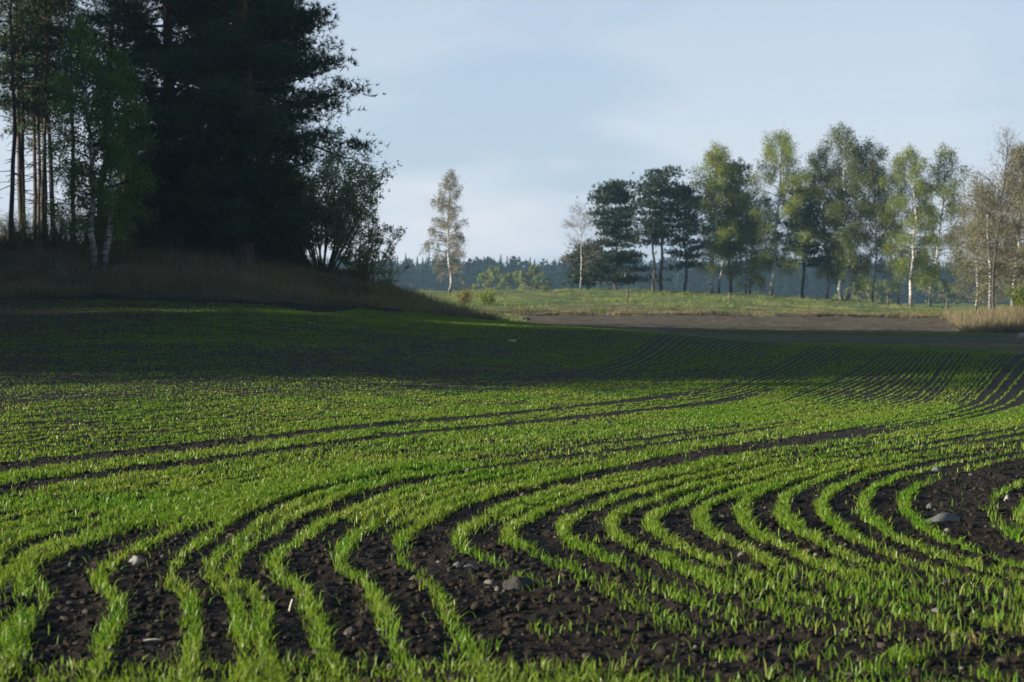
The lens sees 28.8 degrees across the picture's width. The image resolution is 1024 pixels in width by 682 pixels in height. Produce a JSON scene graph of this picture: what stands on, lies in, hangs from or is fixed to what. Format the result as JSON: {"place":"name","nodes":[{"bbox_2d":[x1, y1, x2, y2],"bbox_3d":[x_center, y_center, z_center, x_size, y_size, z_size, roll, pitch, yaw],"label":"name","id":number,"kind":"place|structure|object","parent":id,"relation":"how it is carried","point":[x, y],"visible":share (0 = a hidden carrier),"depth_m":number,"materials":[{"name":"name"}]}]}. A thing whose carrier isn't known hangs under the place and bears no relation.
{"place":"outdoors","nodes":[
{"label":"outdoors","id":0,"kind":"place"},
{"bbox_2d":[0,249,1021,332],"bbox_3d":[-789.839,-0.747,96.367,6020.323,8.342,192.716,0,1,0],"label":"grassy bank","id":1,"kind":"structure","parent":0,"point":[153,293],"depth_m":69.09,"materials":[{"name":"green plant"}]},
{"bbox_2d":[0,224,24,250],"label":"undergrowth shrub","id":2,"kind":"object","parent":1,"relation":"on","point":[12,245],"visible":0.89,"depth_m":78.87,"materials":[{"name":"green plant"}]},
{"bbox_2d":[0,209,31,236],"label":"undergrowth shrub","id":3,"kind":"object","parent":1,"relation":"on","point":[16,219],"visible":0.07,"depth_m":91.92,"materials":[{"name":"green plant"}]},
{"bbox_2d":[0,205,36,238],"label":"undergrowth shrub","id":4,"kind":"object","parent":1,"relation":"on","point":[25,215],"visible":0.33,"depth_m":86.39,"materials":[{"name":"green plant"}]},
{"bbox_2d":[0,209,38,242],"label":"undergrowth shrub","id":5,"kind":"object","parent":1,"relation":"on","point":[23,225],"visible":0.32,"depth_m":86.20,"materials":[{"name":"green plant"}]},
{"bbox_2d":[0,214,49,245],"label":"undergrowth shrub","id":6,"kind":"object","parent":1,"relation":"on","point":[22,228],"visible":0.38,"depth_m":83.05,"materials":[{"name":"green plant"}]},
{"bbox_2d":[7,215,50,249],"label":"undergrowth shrub","id":7,"kind":"object","parent":1,"relation":"on","point":[29,232],"visible":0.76,"depth_m":80.86,"materials":[{"name":"green plant"}]},
{"bbox_2d":[0,0,68,237],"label":"pine tree","id":8,"kind":"object","parent":1,"relation":"on","point":[20,92],"visible":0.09,"depth_m":89.19,"materials":[{"name":"green plant"}]},
{"bbox_2d":[0,0,73,197],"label":"pine tree","id":9,"kind":"object","parent":1,"relation":"on","point":[33,33],"visible":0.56,"depth_m":86.29,"materials":[{"name":"green plant"}]},
{"bbox_2d":[0,0,76,241],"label":"pine tree","id":10,"kind":"object","parent":1,"relation":"on","point":[11,49],"visible":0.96,"depth_m":83.74,"materials":[{"name":"green plant"}]},
{"bbox_2d":[0,0,79,202],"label":"pine tree","id":11,"kind":"object","parent":1,"relation":"on","point":[29,139],"visible":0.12,"depth_m":89.16,"materials":[{"name":"green plant"}]},
{"bbox_2d":[0,0,83,229],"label":"pine tree","id":12,"kind":"object","parent":1,"relation":"on","point":[22,152],"visible":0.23,"depth_m":87.92,"materials":[{"name":"green plant"}]},
{"bbox_2d":[0,0,85,234],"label":"pine tree","id":13,"kind":"object","parent":1,"relation":"on","point":[46,191],"visible":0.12,"depth_m":88.69,"materials":[{"name":"green plant"}]},
{"bbox_2d":[1,0,88,236],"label":"pine tree","id":14,"kind":"object","parent":1,"relation":"on","point":[51,191],"visible":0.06,"depth_m":89.59,"materials":[{"name":"green plant"}]},
{"bbox_2d":[0,0,90,240],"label":"pine tree","id":15,"kind":"object","parent":1,"relation":"on","point":[43,171],"visible":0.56,"depth_m":86.39,"materials":[{"name":"green plant"}]},
{"bbox_2d":[0,0,90,238],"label":"pine tree","id":16,"kind":"object","parent":1,"relation":"on","point":[39,159],"visible":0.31,"depth_m":87.13,"materials":[{"name":"green plant"}]},
{"bbox_2d":[0,0,91,233],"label":"pine tree","id":17,"kind":"object","parent":1,"relation":"on","point":[18,183],"visible":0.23,"depth_m":87.77,"materials":[{"name":"green plant"}]},
{"bbox_2d":[25,208,68,243],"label":"undergrowth shrub","id":18,"kind":"object","parent":1,"relation":"on","point":[48,228],"visible":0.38,"depth_m":82.64,"materials":[{"name":"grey plant"}]},
{"bbox_2d":[0,0,100,241],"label":"pine tree","id":19,"kind":"object","parent":1,"relation":"on","point":[35,188],"visible":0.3,"depth_m":87.75,"materials":[{"name":"green plant"}]},
{"bbox_2d":[34,221,71,251],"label":"undergrowth shrub","id":20,"kind":"object","parent":1,"relation":"on","point":[52,243],"visible":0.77,"depth_m":79.78,"materials":[{"name":"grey plant"}]},
{"bbox_2d":[32,209,74,238],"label":"undergrowth shrub","id":21,"kind":"object","parent":1,"relation":"on","point":[56,225],"visible":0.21,"depth_m":85.69,"materials":[{"name":"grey plant"}]},
{"bbox_2d":[47,261,70,279],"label":"weed clump","id":22,"kind":"object","parent":1,"relation":"on","point":[62,271],"visible":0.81,"depth_m":71.33,"materials":[{"name":"green plant"}]},
{"bbox_2d":[36,203,84,243],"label":"undergrowth shrub","id":23,"kind":"object","parent":1,"relation":"on","point":[59,225],"visible":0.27,"depth_m":84.74,"materials":[{"name":"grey plant"}]},
{"bbox_2d":[4,0,122,241],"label":"pine tree","id":24,"kind":"object","parent":1,"relation":"on","point":[47,11],"visible":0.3,"depth_m":85.85,"materials":[{"name":"green plant"}]},
{"bbox_2d":[49,227,88,256],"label":"undergrowth shrub","id":25,"kind":"object","parent":1,"relation":"on","point":[81,245],"visible":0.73,"depth_m":77.84,"materials":[{"name":"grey plant"}]},
{"bbox_2d":[51,206,87,240],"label":"undergrowth shrub","id":26,"kind":"object","parent":1,"relation":"on","point":[67,217],"visible":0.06,"depth_m":88.57,"materials":[{"name":"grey plant"}]},
{"bbox_2d":[40,191,107,245],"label":"undergrowth shrub","id":27,"kind":"object","parent":1,"relation":"on","point":[68,214],"visible":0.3,"depth_m":83.67,"materials":[{"name":"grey plant"}]},
{"bbox_2d":[44,199,103,245],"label":"undergrowth shrub","id":28,"kind":"object","parent":1,"relation":"on","point":[77,222],"visible":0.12,"depth_m":84.88,"materials":[{"name":"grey plant"}]},
{"bbox_2d":[75,218,106,247],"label":"undergrowth shrub","id":29,"kind":"object","parent":1,"relation":"on","point":[95,236],"visible":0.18,"depth_m":83.86,"materials":[{"name":"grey plant"}]},
{"bbox_2d":[18,0,173,246],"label":"pine tree","id":30,"kind":"object","parent":1,"relation":"on","point":[51,34],"visible":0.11,"depth_m":85.45,"materials":[{"name":"green plant"}]},
{"bbox_2d":[80,214,114,247],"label":"undergrowth shrub","id":31,"kind":"object","parent":1,"relation":"on","point":[97,237],"visible":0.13,"depth_m":84.03,"materials":[{"name":"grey plant"}]},
{"bbox_2d":[34,1,164,272],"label":"birch tree","id":32,"kind":"object","parent":1,"relation":"on","point":[118,145],"visible":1,"depth_m":73.00,"materials":[{"name":"green plant"}]},
{"bbox_2d":[88,168,122,235],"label":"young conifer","id":33,"kind":"object","parent":1,"relation":"on","point":[117,180],"visible":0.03,"depth_m":95.46,"materials":[{"name":"green plant"}]},
{"bbox_2d":[65,0,150,239],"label":"pine tree","id":34,"kind":"object","parent":1,"relation":"on","point":[118,47],"visible":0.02,"depth_m":87.63,"materials":[{"name":"green plant"}]},
{"bbox_2d":[111,174,161,245],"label":"young conifer","id":35,"kind":"object","parent":1,"relation":"on","point":[137,227],"visible":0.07,"depth_m":86.03,"materials":[{"name":"green plant"}]},
{"bbox_2d":[30,0,263,257],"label":"pine tree","id":36,"kind":"object","parent":1,"relation":"on","point":[143,33],"visible":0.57,"depth_m":79.69,"materials":[{"name":"green plant"}]},
{"bbox_2d":[114,0,332,251],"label":"pine tree","id":37,"kind":"object","parent":1,"relation":"on","point":[295,3],"visible":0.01,"depth_m":87.11,"materials":[{"name":"green plant"}]},
{"bbox_2d":[0,230,498,319],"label":"bank grass","id":38,"kind":"structure","parent":1,"relation":"on","point":[91,288],"depth_m":70.90,"materials":[{"name":"green plant"}]},
{"bbox_2d":[234,274,266,285],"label":"weed clump","id":39,"kind":"object","parent":1,"relation":"on","point":[250,279],"visible":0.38,"depth_m":70.83,"materials":[{"name":"green plant"}]},
{"bbox_2d":[114,0,389,265],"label":"pine tree","id":40,"kind":"object","parent":1,"relation":"on","point":[240,177],"visible":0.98,"depth_m":76.94,"materials":[{"name":"green plant"}]},
{"bbox_2d":[211,0,339,246],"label":"pine tree","id":41,"kind":"object","parent":1,"relation":"on","point":[302,112],"visible":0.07,"depth_m":86.97,"materials":[{"name":"green plant"}]},
{"bbox_2d":[266,191,329,266],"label":"willow shrub","id":42,"kind":"object","parent":1,"relation":"on","point":[293,260],"visible":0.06,"depth_m":81.87,"materials":[{"name":"green plant"}]},
{"bbox_2d":[227,121,401,275],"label":"willow shrub","id":43,"kind":"object","parent":1,"relation":"on","point":[333,220],"visible":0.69,"depth_m":79.02,"materials":[{"name":"green plant"}]},
{"bbox_2d":[339,240,381,284],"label":"shrub","id":44,"kind":"object","parent":1,"relation":"on","point":[365,259],"visible":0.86,"depth_m":77.86,"materials":[{"name":"green plant"}]},
{"bbox_2d":[328,207,407,280],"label":"willow shrub","id":45,"kind":"object","parent":1,"relation":"on","point":[371,237],"visible":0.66,"depth_m":81.74,"materials":[{"name":"green plant"}]},
{"bbox_2d":[369,254,409,285],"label":"shrub","id":46,"kind":"object","parent":1,"relation":"on","point":[391,270],"visible":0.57,"depth_m":83.79,"materials":[{"name":"green plant"}]},
{"bbox_2d":[937,300,1023,332],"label":"dry grass","id":47,"kind":"structure","parent":1,"relation":"on","point":[985,320],"depth_m":106.59,"materials":[{"name":"beige plant"}]},
{"bbox_2d":[954,180,1023,309],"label":"birch tree","id":48,"kind":"object","parent":1,"relation":"on","point":[988,280],"visible":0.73,"depth_m":131.29,"materials":[{"name":"brown plant"}]},
{"bbox_2d":[955,141,1023,306],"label":"birch tree","id":49,"kind":"object","parent":1,"relation":"on","point":[1019,159],"visible":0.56,"depth_m":137.15,"materials":[{"name":"brown plant"}]},
{"bbox_2d":[958,121,1023,308],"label":"bare tree","id":50,"kind":"object","parent":1,"relation":"on","point":[1007,147],"visible":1,"depth_m":127.45,"materials":[{"name":"brown plant"}]},
{"bbox_2d":[991,168,1023,290],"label":"birch tree","id":51,"kind":"object","parent":1,"relation":"on","point":[1014,237],"visible":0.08,"depth_m":142.06,"materials":[{"name":"brown plant"}]},
{"bbox_2d":[1004,284,1023,308],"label":"leafy shrub","id":52,"kind":"object","parent":1,"relation":"on","point":[1018,295],"visible":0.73,"depth_m":126.06,"materials":[{"name":"green plant"}]},
{"bbox_2d":[0,294,1023,681],"bbox_3d":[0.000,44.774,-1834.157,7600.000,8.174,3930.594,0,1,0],"label":"crop field","id":53,"kind":"structure","parent":0,"point":[402,598],"depth_m":15.98,"materials":[{"name":"soil"}]},
{"bbox_2d":[0,586,13,590],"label":"stone","id":54,"kind":"object","parent":53,"relation":"on","point":[9,587],"visible":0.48,"depth_m":10.00,"materials":[{"name":"grey stone"}]},
{"bbox_2d":[129,555,140,564],"bbox_3d":[-2.078,1.230,10.970,0.065,0.097,0.057,0,1,0],"label":"stone","id":55,"kind":"object","parent":53,"relation":"on","point":[134,559],"visible":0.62,"depth_m":10.96,"materials":[{"name":"white stone"}]},
{"bbox_2d":[464,564,479,568],"bbox_3d":[-0.217,1.245,10.860,0.094,0.053,0.067,0,1,0],"label":"stone","id":56,"kind":"object","parent":53,"relation":"on","point":[470,566],"visible":0.48,"depth_m":10.86,"materials":[{"name":"grey stone"}]},
{"bbox_2d":[0,299,1023,681],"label":"cereal seedlings","id":57,"kind":"object","parent":53,"relation":"on","point":[230,509],"visible":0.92,"depth_m":16.18,"materials":[{"name":"green plant"}]},
{"bbox_2d":[0,433,1023,681],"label":"soil clods","id":58,"kind":"object","parent":53,"relation":"on","point":[1002,661],"visible":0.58,"depth_m":9.96,"materials":[{"name":"brown soil"}]},
{"bbox_2d":[502,576,534,590],"bbox_3d":[0.025,1.269,10.171,0.200,0.137,0.121,0,1,-12],"label":"stone","id":59,"kind":"object","parent":53,"relation":"on","point":[517,584],"visible":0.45,"depth_m":10.17,"materials":[{"name":"grey stone"}]},
{"bbox_2d":[926,503,934,508],"bbox_3d":[2.974,1.186,14.130,0.068,0.072,0.052,-1,2,-43],"label":"stone","id":60,"kind":"object","parent":53,"relation":"on","point":[929,505],"visible":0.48,"depth_m":14.11,"materials":[{"name":"grey stone"}]},
{"bbox_2d":[932,466,941,471],"bbox_3d":[3.717,1.142,17.424,0.084,0.095,0.076,-1,1,-24],"label":"stone","id":61,"kind":"object","parent":53,"relation":"on","point":[937,468],"visible":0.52,"depth_m":17.40,"materials":[{"name":"grey stone"}]},
{"bbox_2d":[926,512,959,522],"bbox_3d":[2.841,1.184,13.205,0.253,0.091,0.139,0,1,-19],"label":"stone","id":62,"kind":"object","parent":53,"relation":"on","point":[945,516],"visible":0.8,"depth_m":13.16,"materials":[{"name":"grey stone"}]},
{"bbox_2d":[0,0,1023,269],"label":"sky","id":63,"kind":"structure","parent":0,"point":[533,105],"materials":[{"name":"blue"}]},
{"bbox_2d":[413,286,1009,321],"bbox_3d":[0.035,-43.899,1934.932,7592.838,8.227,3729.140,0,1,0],"label":"meadow","id":64,"kind":"structure","parent":0,"point":[548,299],"depth_m":176.83,"materials":[{"name":"green plant"}]},
{"bbox_2d":[418,168,468,292],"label":"birch tree","id":65,"kind":"object","parent":64,"relation":"on","point":[457,237],"visible":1,"depth_m":203.41,"materials":[{"name":"beige plant"}]},
{"bbox_2d":[455,284,472,303],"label":"leafy shrub","id":66,"kind":"object","parent":64,"relation":"on","point":[465,297],"visible":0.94,"depth_m":157.83,"materials":[{"name":"green plant"}]},
{"bbox_2d":[478,289,497,305],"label":"leafy shrub","id":67,"kind":"object","parent":64,"relation":"on","point":[489,299],"visible":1,"depth_m":159.80,"materials":[{"name":"green plant"}]},
{"bbox_2d":[472,264,518,289],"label":"hazy tree","id":68,"kind":"object","parent":64,"relation":"on","point":[488,277],"visible":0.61,"depth_m":469.16,"materials":[{"name":"green plant"}]},
{"bbox_2d":[494,271,522,289],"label":"hazy tree","id":69,"kind":"object","parent":64,"relation":"on","point":[512,275],"visible":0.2,"depth_m":479.06,"materials":[{"name":"green plant"}]},
{"bbox_2d":[515,264,553,289],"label":"hazy tree","id":70,"kind":"object","parent":64,"relation":"on","point":[534,275],"visible":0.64,"depth_m":427.91,"materials":[{"name":"green plant"}]},
{"bbox_2d":[541,285,549,291],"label":"leafy shrub","id":71,"kind":"object","parent":64,"relation":"on","point":[545,288],"visible":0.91,"depth_m":204.74,"materials":[{"name":"green plant"}]},
{"bbox_2d":[558,204,610,290],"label":"bare birch","id":72,"kind":"object","parent":64,"relation":"on","point":[572,224],"visible":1,"depth_m":213.63,"materials":[{"name":"brown plant"}]},
{"bbox_2d":[560,244,614,289],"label":"tree","id":73,"kind":"object","parent":64,"relation":"on","point":[576,280],"visible":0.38,"depth_m":218.94,"materials":[{"name":"green plant"}]},
{"bbox_2d":[560,178,672,289],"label":"pine tree","id":74,"kind":"object","parent":64,"relation":"on","point":[616,192],"visible":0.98,"depth_m":215.34,"materials":[{"name":"green plant"}]},
{"bbox_2d":[620,174,684,291],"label":"pine tree","id":75,"kind":"object","parent":64,"relation":"on","point":[654,225],"visible":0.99,"depth_m":213.85,"materials":[{"name":"green plant"}]},
{"bbox_2d":[625,164,694,290],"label":"pine tree","id":76,"kind":"object","parent":64,"relation":"on","point":[663,174],"visible":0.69,"depth_m":215.71,"materials":[{"name":"green plant"}]},
{"bbox_2d":[306,251,1023,304],"bbox_3d":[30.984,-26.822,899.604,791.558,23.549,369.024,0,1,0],"label":"forest","id":77,"kind":"object","parent":64,"relation":"on","point":[420,275],"visible":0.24,"depth_m":736.24,"materials":[{"name":"green plant"}]},
{"bbox_2d":[652,184,716,291],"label":"pine tree","id":78,"kind":"object","parent":64,"relation":"on","point":[687,262],"visible":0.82,"depth_m":218.24,"materials":[{"name":"green plant"}]},
{"bbox_2d":[681,139,754,292],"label":"birch tree","id":79,"kind":"object","parent":64,"relation":"on","point":[706,207],"visible":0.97,"depth_m":216.92,"materials":[{"name":"green plant"}]},
{"bbox_2d":[702,145,745,292],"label":"birch tree","id":80,"kind":"object","parent":64,"relation":"on","point":[719,281],"visible":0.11,"depth_m":223.90,"materials":[{"name":"green plant"}]},
{"bbox_2d":[695,156,771,292],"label":"pine tree","id":81,"kind":"object","parent":64,"relation":"on","point":[744,167],"visible":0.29,"depth_m":221.42,"materials":[{"name":"green plant"}]},
{"bbox_2d":[699,186,789,293],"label":"birch tree","id":82,"kind":"object","parent":64,"relation":"on","point":[756,278],"visible":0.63,"depth_m":218.83,"materials":[{"name":"green plant"}]},
{"bbox_2d":[731,125,827,295],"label":"birch tree","id":83,"kind":"object","parent":64,"relation":"on","point":[799,178],"visible":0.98,"depth_m":217.14,"materials":[{"name":"green plant"}]},
{"bbox_2d":[771,185,837,297],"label":"pine tree","id":84,"kind":"object","parent":64,"relation":"on","point":[817,248],"visible":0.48,"depth_m":220.77,"materials":[{"name":"green plant"}]},
{"bbox_2d":[781,142,860,299],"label":"birch tree","id":85,"kind":"object","parent":64,"relation":"on","point":[820,157],"visible":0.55,"depth_m":220.11,"materials":[{"name":"green plant"}]},
{"bbox_2d":[805,119,898,300],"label":"birch tree","id":86,"kind":"object","parent":64,"relation":"on","point":[854,187],"visible":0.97,"depth_m":216.61,"materials":[{"name":"green plant"}]},
{"bbox_2d":[831,278,884,301],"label":"hazy tree","id":87,"kind":"object","parent":64,"relation":"on","point":[867,291],"visible":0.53,"depth_m":418.42,"materials":[{"name":"green plant"}]},
{"bbox_2d":[851,150,897,302],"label":"birch tree","id":88,"kind":"object","parent":64,"relation":"on","point":[880,271],"visible":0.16,"depth_m":223.20,"materials":[{"name":"green plant"}]},
{"bbox_2d":[859,279,901,302],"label":"hazy tree","id":89,"kind":"object","parent":64,"relation":"on","point":[887,292],"visible":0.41,"depth_m":437.66,"materials":[{"name":"plant"}]},
{"bbox_2d":[872,151,927,304],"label":"birch tree","id":90,"kind":"object","parent":64,"relation":"on","point":[896,157],"visible":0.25,"depth_m":221.54,"materials":[{"name":"green plant"}]},
{"bbox_2d":[876,141,962,305],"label":"birch tree","id":91,"kind":"object","parent":64,"relation":"on","point":[902,265],"visible":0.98,"depth_m":213.20,"materials":[{"name":"green plant"}]},
{"bbox_2d":[902,138,971,306],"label":"birch tree","id":92,"kind":"object","parent":64,"relation":"on","point":[940,166],"visible":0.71,"depth_m":214.16,"materials":[{"name":"green plant"}]},
{"bbox_2d":[917,281,966,303],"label":"hazy tree","id":93,"kind":"object","parent":64,"relation":"on","point":[947,294],"visible":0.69,"depth_m":429.31,"materials":[{"name":"plant"}]},
{"bbox_2d":[936,170,1006,311],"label":"birch tree","id":94,"kind":"object","parent":64,"relation":"on","point":[962,263],"visible":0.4,"depth_m":149.56,"materials":[{"name":"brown plant"}]},
{"bbox_2d":[476,306,950,317],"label":"ditch grass","id":95,"kind":"structure","parent":0,"point":[673,311],"depth_m":143.97,"materials":[{"name":"green plant"}]},
{"bbox_2d":[519,313,1023,334],"bbox_3d":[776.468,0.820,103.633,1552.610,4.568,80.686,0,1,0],"label":"ploughed field","id":96,"kind":"structure","parent":0,"point":[795,322],"depth_m":118.57,"materials":[{"name":"soil"}]},
{"bbox_2d":[598,327,1023,353],"bbox_3d":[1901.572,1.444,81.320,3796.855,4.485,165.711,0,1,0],"label":"stubble field","id":97,"kind":"structure","parent":0,"point":[1008,344],"depth_m":77.94,"materials":[{"name":"soil"}]},
{"bbox_2d":[1017,333,1023,337],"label":"stone","id":98,"kind":"object","parent":97,"relation":"on","point":[1020,335],"visible":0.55,"depth_m":82.48,"materials":[{"name":"grey stone"}]},
{"bbox_2d":[676,329,1017,336],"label":"verge grass","id":99,"kind":"structure","parent":0,"point":[877,332],"depth_m":88.46,"materials":[{"name":"green plant"}]}
]}

